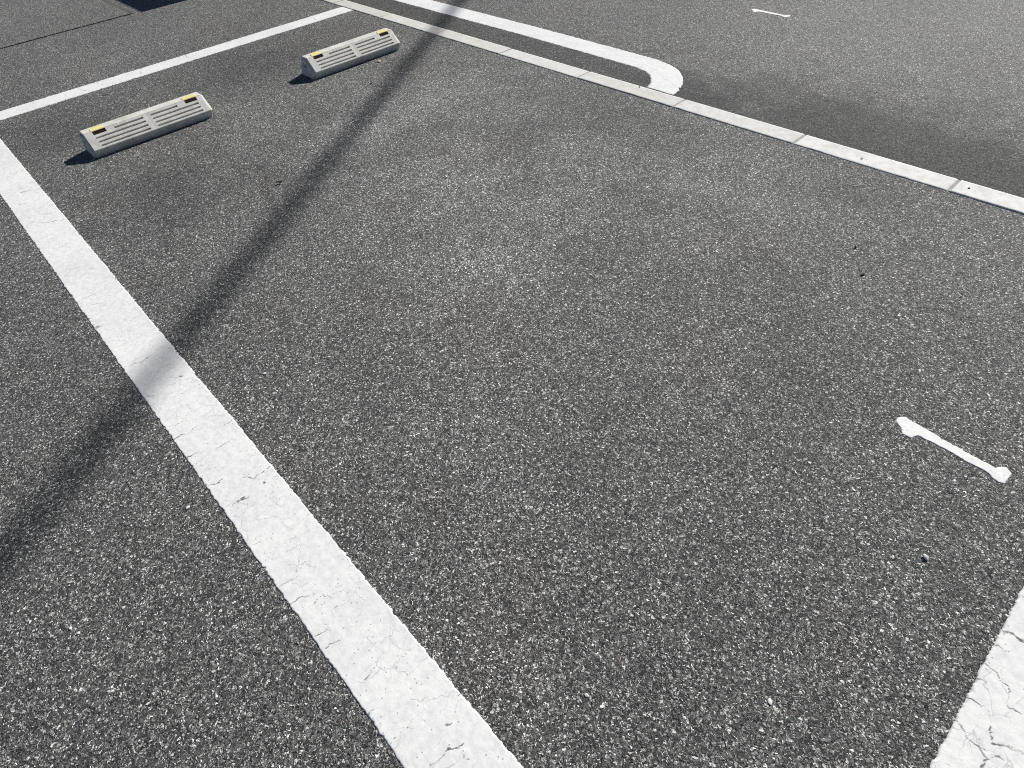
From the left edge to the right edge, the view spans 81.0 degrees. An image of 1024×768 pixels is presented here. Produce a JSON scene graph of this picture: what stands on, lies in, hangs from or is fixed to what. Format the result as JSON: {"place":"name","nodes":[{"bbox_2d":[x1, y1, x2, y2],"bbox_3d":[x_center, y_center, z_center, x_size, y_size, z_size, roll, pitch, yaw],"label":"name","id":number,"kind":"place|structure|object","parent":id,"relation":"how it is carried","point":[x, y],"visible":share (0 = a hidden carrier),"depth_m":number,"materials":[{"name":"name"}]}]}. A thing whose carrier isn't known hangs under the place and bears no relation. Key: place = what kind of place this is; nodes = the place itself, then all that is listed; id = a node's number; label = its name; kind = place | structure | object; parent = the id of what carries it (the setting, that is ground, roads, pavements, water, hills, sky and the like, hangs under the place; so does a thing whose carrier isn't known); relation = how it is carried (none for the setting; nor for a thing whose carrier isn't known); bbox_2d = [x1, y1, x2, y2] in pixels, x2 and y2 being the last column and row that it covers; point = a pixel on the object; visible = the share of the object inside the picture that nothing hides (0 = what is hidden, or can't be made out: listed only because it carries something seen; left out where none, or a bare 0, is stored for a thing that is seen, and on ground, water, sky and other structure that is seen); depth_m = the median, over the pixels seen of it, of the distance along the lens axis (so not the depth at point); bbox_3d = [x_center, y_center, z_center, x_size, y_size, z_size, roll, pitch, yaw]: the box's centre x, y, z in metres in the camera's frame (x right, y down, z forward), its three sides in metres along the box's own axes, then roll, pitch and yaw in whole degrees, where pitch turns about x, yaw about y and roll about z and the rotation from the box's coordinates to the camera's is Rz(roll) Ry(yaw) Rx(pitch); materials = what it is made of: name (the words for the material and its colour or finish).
{"place":"outdoors","nodes":[
{"label":"outdoors","id":0,"kind":"place"},
{"bbox_2d":[0,0,129,48],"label":"pavement","id":1,"kind":"structure","parent":0,"point":[22,21],"depth_m":4.69,"materials":[{"name":"grey asphalt"}]},
{"bbox_2d":[102,0,132,13],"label":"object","id":2,"kind":"structure","parent":0,"point":[119,7],"depth_m":4.80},
{"bbox_2d":[0,0,1023,767],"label":"asphalt ground","id":3,"kind":"structure","parent":0,"point":[560,370],"depth_m":1.68,"materials":[{"name":"grey asphalt"}]},
{"bbox_2d":[79,92,213,157],"bbox_3d":[-1.825,-1.308,3.008,0.609,0.113,0.168,-36,54,-26],"label":"wheel stop","id":4,"kind":"object","parent":3,"relation":"on","point":[109,137],"visible":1,"depth_m":2.96,"materials":[{"name":"concrete"}]},
{"bbox_2d":[0,7,352,119],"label":"parking line","id":5,"kind":"object","parent":3,"relation":"on","point":[66,95],"visible":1,"depth_m":3.74,"materials":[{"name":"paint"}]},
{"bbox_2d":[0,139,523,767],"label":"parking line","id":6,"kind":"object","parent":3,"relation":"on","point":[416,707],"visible":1,"depth_m":1.39,"materials":[{"name":"paint"}]},
{"bbox_2d":[301,28,399,78],"bbox_3d":[-0.950,-1.956,3.538,0.609,0.113,0.168,-37,54,-26],"label":"wheel stop","id":7,"kind":"object","parent":3,"relation":"on","point":[340,56],"visible":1,"depth_m":3.49,"materials":[{"name":"concrete"}]},
{"bbox_2d":[395,0,682,94],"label":"curved parking line","id":8,"kind":"object","parent":3,"relation":"on","point":[666,78],"visible":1,"depth_m":3.51,"materials":[{"name":"paint"}]},
{"bbox_2d":[751,9,790,17],"bbox_3d":[1.574,-2.268,3.665,0.068,0.004,0.260,-36,54,-26],"label":"painted numeral","id":9,"kind":"object","parent":3,"relation":"on","point":[757,10],"visible":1,"depth_m":3.66,"materials":[{"name":"paint"}]},
{"bbox_2d":[895,417,1011,483],"bbox_3d":[1.047,0.155,1.435,0.065,0.004,0.259,-36,54,-26],"label":"painted numeral","id":10,"kind":"object","parent":3,"relation":"on","point":[911,429],"visible":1,"depth_m":1.43,"materials":[{"name":"paint"}]},
{"bbox_2d":[930,587,1023,767],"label":"parking line","id":11,"kind":"object","parent":3,"relation":"on","point":[986,730],"visible":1,"depth_m":1.05,"materials":[{"name":"paint"}]},
{"bbox_2d":[339,0,959,190],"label":"kerb bedding ground","id":12,"kind":"structure","parent":0,"point":[950,188],"depth_m":2.53,"materials":[{"name":"grey concrete"}]},
{"bbox_2d":[322,0,341,3],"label":"kerb stone","id":13,"kind":"object","parent":12,"relation":"on","point":[332,1],"visible":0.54,"depth_m":4.49,"materials":[{"name":"concrete"}]},
{"bbox_2d":[333,0,390,17],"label":"kerb stone","id":14,"kind":"object","parent":12,"relation":"on","point":[362,8],"visible":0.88,"depth_m":4.30,"materials":[{"name":"concrete"}]},
{"bbox_2d":[380,14,445,34],"bbox_3d":[-0.663,-2.366,4.034,0.109,0.114,0.602,-36,54,-26],"label":"kerb stone","id":15,"kind":"object","parent":12,"relation":"on","point":[415,24],"visible":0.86,"depth_m":3.98,"materials":[{"name":"concrete"}]},
{"bbox_2d":[435,30,510,53],"bbox_3d":[-0.245,-2.063,3.710,0.109,0.114,0.602,-36,54,-26],"label":"kerb stone","id":16,"kind":"object","parent":12,"relation":"on","point":[474,42],"visible":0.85,"depth_m":3.65,"materials":[{"name":"concrete"}]},
{"bbox_2d":[499,49,588,77],"bbox_3d":[0.174,-1.759,3.387,0.109,0.113,0.602,-36,54,-26],"label":"kerb stone","id":17,"kind":"object","parent":12,"relation":"on","point":[564,69],"visible":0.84,"depth_m":3.33,"materials":[{"name":"concrete"}]},
{"bbox_2d":[578,72,684,106],"bbox_3d":[0.592,-1.456,3.063,0.109,0.114,0.602,-36,54,-26],"label":"kerb stone","id":18,"kind":"object","parent":12,"relation":"on","point":[636,90],"visible":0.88,"depth_m":3.00,"materials":[{"name":"concrete"}]},
{"bbox_2d":[673,100,804,143],"bbox_3d":[1.011,-1.152,2.740,0.109,0.114,0.602,-36,54,-26],"label":"kerb stone","id":19,"kind":"object","parent":12,"relation":"on","point":[753,125],"visible":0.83,"depth_m":2.68,"materials":[{"name":"concrete"}]},
{"bbox_2d":[794,135,957,190],"bbox_3d":[1.429,-0.849,2.417,0.109,0.114,0.600,-36,54,-26],"label":"kerb stone","id":20,"kind":"object","parent":12,"relation":"on","point":[915,174],"visible":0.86,"depth_m":2.36,"materials":[{"name":"concrete"}]},
{"bbox_2d":[950,180,1023,214],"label":"kerb stone","id":21,"kind":"object","parent":12,"relation":"on","point":[1000,199],"visible":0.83,"depth_m":2.15,"materials":[{"name":"concrete"}]}
]}

